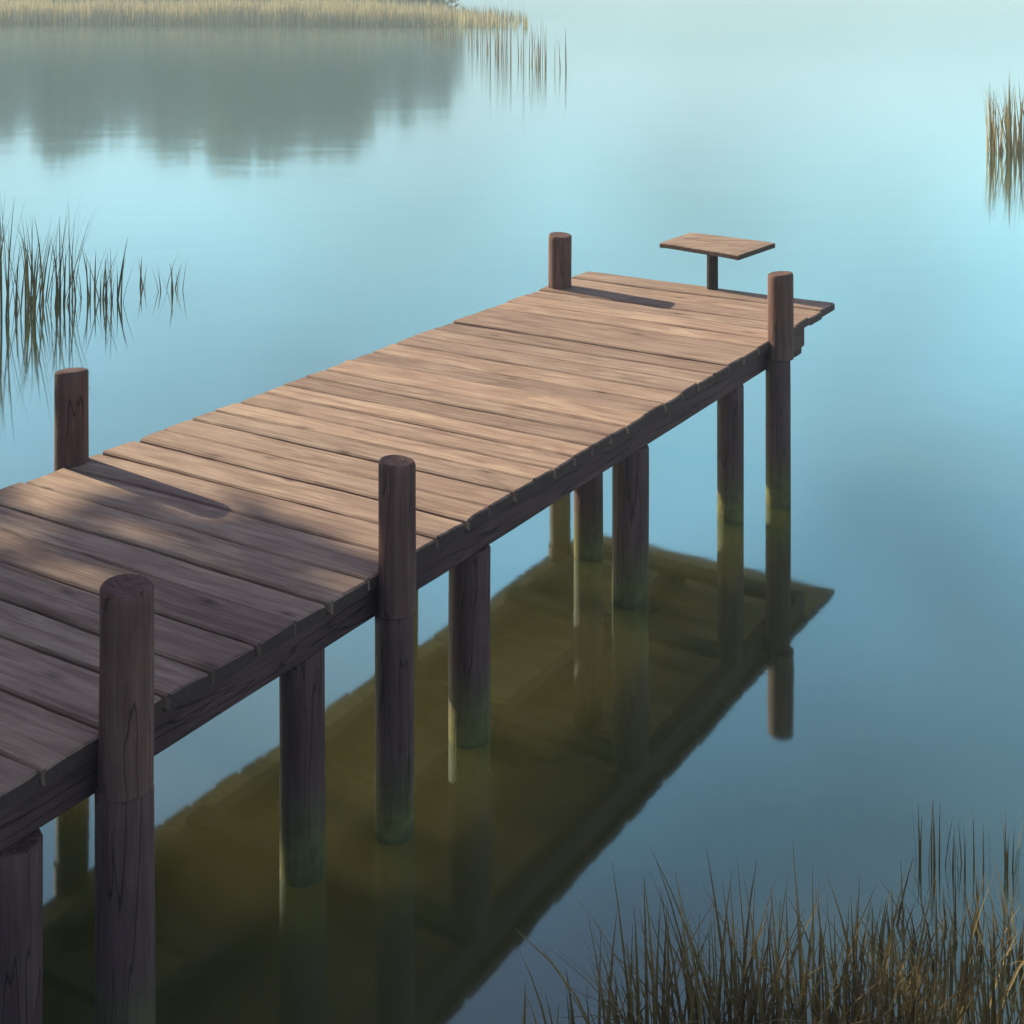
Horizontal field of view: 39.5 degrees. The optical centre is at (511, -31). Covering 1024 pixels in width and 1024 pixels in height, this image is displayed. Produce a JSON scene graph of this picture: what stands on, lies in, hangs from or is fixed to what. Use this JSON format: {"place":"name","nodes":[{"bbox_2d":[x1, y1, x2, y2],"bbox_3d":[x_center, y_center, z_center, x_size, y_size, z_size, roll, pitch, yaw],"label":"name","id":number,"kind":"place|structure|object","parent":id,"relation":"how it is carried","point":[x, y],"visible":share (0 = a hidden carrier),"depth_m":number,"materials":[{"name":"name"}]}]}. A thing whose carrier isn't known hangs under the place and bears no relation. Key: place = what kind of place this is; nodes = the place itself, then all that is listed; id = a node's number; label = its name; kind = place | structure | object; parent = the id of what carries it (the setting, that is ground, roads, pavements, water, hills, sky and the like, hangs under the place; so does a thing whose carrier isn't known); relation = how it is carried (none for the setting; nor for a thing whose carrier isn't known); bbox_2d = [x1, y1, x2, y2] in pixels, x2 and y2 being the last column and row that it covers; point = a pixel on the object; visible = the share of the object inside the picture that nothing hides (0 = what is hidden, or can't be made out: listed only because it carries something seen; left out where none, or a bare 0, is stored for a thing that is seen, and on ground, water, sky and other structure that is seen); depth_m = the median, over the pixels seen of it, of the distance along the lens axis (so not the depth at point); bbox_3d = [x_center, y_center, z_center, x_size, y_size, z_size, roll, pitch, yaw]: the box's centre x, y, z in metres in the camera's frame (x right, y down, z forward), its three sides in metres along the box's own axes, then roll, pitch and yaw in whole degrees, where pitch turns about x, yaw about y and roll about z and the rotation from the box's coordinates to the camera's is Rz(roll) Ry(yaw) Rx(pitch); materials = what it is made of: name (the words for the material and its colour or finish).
{"place":"outdoors","nodes":[
{"label":"outdoors","id":0,"kind":"place"},
{"bbox_2d":[8,0,380,6],"bbox_3d":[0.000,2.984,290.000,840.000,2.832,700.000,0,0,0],"label":"ground","id":1,"kind":"structure","parent":0,"point":[169,1],"depth_m":94.20,"materials":[{"name":"plant"}]},
{"bbox_2d":[355,0,402,4],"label":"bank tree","id":2,"kind":"object","parent":1,"relation":"on","point":[381,1],"visible":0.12,"depth_m":98.69,"materials":[{"name":"green plant"}]},
{"bbox_2d":[380,0,458,7],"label":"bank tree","id":3,"kind":"object","parent":1,"relation":"on","point":[433,1],"visible":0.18,"depth_m":100.64,"materials":[{"name":"green plant"}]},
{"bbox_2d":[0,0,1023,1023],"bbox_3d":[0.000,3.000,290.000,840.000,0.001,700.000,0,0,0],"label":"water","id":4,"kind":"structure","parent":0,"point":[825,669],"depth_m":8.84,"materials":[{"name":"blue liquid"}]},
{"bbox_2d":[0,196,54,321],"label":"reed clump","id":5,"kind":"object","parent":4,"relation":"on","point":[35,292],"visible":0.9,"depth_m":12.32,"materials":[{"name":"plant"}]},
{"bbox_2d":[1,198,87,310],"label":"reed clump","id":6,"kind":"object","parent":4,"relation":"on","point":[33,284],"visible":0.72,"depth_m":12.76,"materials":[{"name":"plant"}]},
{"bbox_2d":[51,203,96,302],"bbox_3d":[-3.934,2.550,12.830,0.427,1.021,0.537,0,0,0],"label":"reed clump","id":7,"kind":"object","parent":4,"relation":"on","point":[72,283],"visible":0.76,"depth_m":12.89,"materials":[{"name":"plant"}]},
{"bbox_2d":[73,248,114,299],"bbox_3d":[-3.776,2.774,13.004,0.371,0.572,0.413,0,0,-34],"label":"reed clump","id":8,"kind":"object","parent":4,"relation":"on","point":[95,289],"visible":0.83,"depth_m":13.02,"materials":[{"name":"plant"}]},
{"bbox_2d":[99,238,135,302],"bbox_3d":[-3.619,2.763,12.981,0.375,0.593,0.423,0,0,-31],"label":"reed clump","id":9,"kind":"object","parent":4,"relation":"on","point":[118,286],"visible":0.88,"depth_m":12.92,"materials":[{"name":"plant"}]},
{"bbox_2d":[138,258,146,286],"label":"reed clump","id":10,"kind":"object","parent":4,"relation":"on","point":[141,282],"visible":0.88,"depth_m":13.53,"materials":[{"name":"plant"}]},
{"bbox_2d":[151,259,185,291],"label":"reed clump","id":11,"kind":"object","parent":4,"relation":"on","point":[172,289],"visible":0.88,"depth_m":13.35,"materials":[{"name":"plant"}]},
{"bbox_2d":[0,0,527,26],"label":"reed bed","id":12,"kind":"object","parent":4,"relation":"on","point":[250,13],"visible":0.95,"depth_m":77.57,"materials":[{"name":"plant"}]},
{"bbox_2d":[0,232,834,1023],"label":"wooden pier","id":13,"kind":"structure","parent":4,"relation":"in","point":[162,590],"depth_m":5.46,"materials":[{"name":"brown wood"}]},
{"bbox_2d":[660,233,774,289],"bbox_3d":[1.349,1.954,9.548,0.646,0.255,0.525,0,0,36],"label":"board table","id":14,"kind":"object","parent":13,"relation":"on","point":[713,248],"visible":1,"depth_m":9.43,"materials":[{"name":"brown wood"}]},
{"bbox_2d":[423,0,450,38],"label":"reed clump","id":15,"kind":"object","parent":4,"relation":"on","point":[432,27],"visible":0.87,"depth_m":62.95,"materials":[{"name":"plant"}]},
{"bbox_2d":[447,5,478,43],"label":"reed clump","id":16,"kind":"object","parent":4,"relation":"on","point":[462,27],"visible":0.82,"depth_m":57.80,"materials":[{"name":"plant"}]},
{"bbox_2d":[469,0,508,52],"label":"reed clump","id":17,"kind":"object","parent":4,"relation":"on","point":[487,50],"visible":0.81,"depth_m":52.11,"materials":[{"name":"plant"}]},
{"bbox_2d":[488,3,531,60],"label":"reed clump","id":18,"kind":"object","parent":4,"relation":"on","point":[502,42],"visible":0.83,"depth_m":47.56,"materials":[{"name":"plant"}]},
{"bbox_2d":[510,15,554,66],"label":"reed clump","id":19,"kind":"object","parent":4,"relation":"on","point":[539,55],"visible":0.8,"depth_m":44.63,"materials":[{"name":"plant"}]},
{"bbox_2d":[521,986,545,1023],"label":"reed tussock","id":20,"kind":"object","parent":4,"relation":"on","point":[524,1017],"visible":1,"depth_m":3.95,"materials":[{"name":"plant"}]},
{"bbox_2d":[536,30,566,70],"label":"reed clump","id":21,"kind":"object","parent":4,"relation":"on","point":[554,55],"visible":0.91,"depth_m":42.78,"materials":[{"name":"plant"}]},
{"bbox_2d":[520,927,709,1023],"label":"reed tussock","id":22,"kind":"object","parent":4,"relation":"on","point":[571,1019],"visible":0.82,"depth_m":3.95,"materials":[{"name":"plant"}]},
{"bbox_2d":[515,846,879,1023],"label":"reed tussock","id":23,"kind":"object","parent":4,"relation":"on","point":[664,1017],"visible":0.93,"depth_m":3.93,"materials":[{"name":"brown plant"}]},
{"bbox_2d":[558,848,891,1023],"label":"reed tussock","id":24,"kind":"object","parent":4,"relation":"on","point":[733,967],"visible":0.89,"depth_m":3.90,"materials":[{"name":"plant"}]},
{"bbox_2d":[670,840,998,1023],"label":"reed tussock","id":25,"kind":"object","parent":4,"relation":"on","point":[829,1016],"visible":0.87,"depth_m":3.92,"materials":[{"name":"brown plant"}]},
{"bbox_2d":[787,872,945,1018],"bbox_3d":[1.074,2.922,4.226,0.475,0.275,0.395,0,0,0],"label":"reed tussock","id":26,"kind":"object","parent":4,"relation":"on","point":[873,938],"visible":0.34,"depth_m":4.28,"materials":[{"name":"plant"}]},
{"bbox_2d":[775,869,1022,1023],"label":"reed tussock","id":27,"kind":"object","parent":4,"relation":"on","point":[917,990],"visible":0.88,"depth_m":3.93,"materials":[{"name":"plant"}]},
{"bbox_2d":[836,874,1023,1023],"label":"reed tussock","id":28,"kind":"object","parent":4,"relation":"on","point":[990,1001],"visible":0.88,"depth_m":3.97,"materials":[{"name":"plant"}]},
{"bbox_2d":[911,800,952,868],"bbox_3d":[1.407,2.922,4.799,0.129,0.276,0.075,0,0,44],"label":"reed clump","id":29,"kind":"object","parent":4,"relation":"on","point":[920,843],"visible":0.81,"depth_m":4.80,"materials":[{"name":"plant"}]},
{"bbox_2d":[855,857,1021,1003],"bbox_3d":[1.286,2.912,4.337,0.518,0.295,0.470,0,0,0],"label":"reed tussock","id":30,"kind":"object","parent":4,"relation":"on","point":[902,908],"visible":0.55,"depth_m":4.36,"materials":[{"name":"brown plant"}]},
{"bbox_2d":[946,806,983,876],"bbox_3d":[1.512,2.936,4.774,0.120,0.249,0.076,0,0,-36],"label":"reed clump","id":31,"kind":"object","parent":4,"relation":"on","point":[965,850],"visible":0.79,"depth_m":4.78,"materials":[{"name":"plant"}]},
{"bbox_2d":[927,853,1023,993],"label":"reed tussock","id":32,"kind":"object","parent":4,"relation":"on","point":[1018,953],"visible":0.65,"depth_m":4.32,"materials":[{"name":"brown plant"}]},
{"bbox_2d":[982,70,1023,153],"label":"reed clump","id":33,"kind":"object","parent":4,"relation":"on","point":[1018,145],"visible":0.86,"depth_m":23.47,"materials":[{"name":"plant"}]},
{"bbox_2d":[988,810,1022,878],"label":"reed clump","id":34,"kind":"object","parent":4,"relation":"on","point":[1005,856],"visible":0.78,"depth_m":4.76,"materials":[{"name":"plant"}]},
{"bbox_2d":[990,85,1021,150],"bbox_3d":[8.261,2.465,23.767,0.581,1.191,0.516,0,0,20],"label":"reed clump","id":35,"kind":"object","parent":4,"relation":"on","point":[999,128],"visible":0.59,"depth_m":23.75,"materials":[{"name":"plant"}]}
]}

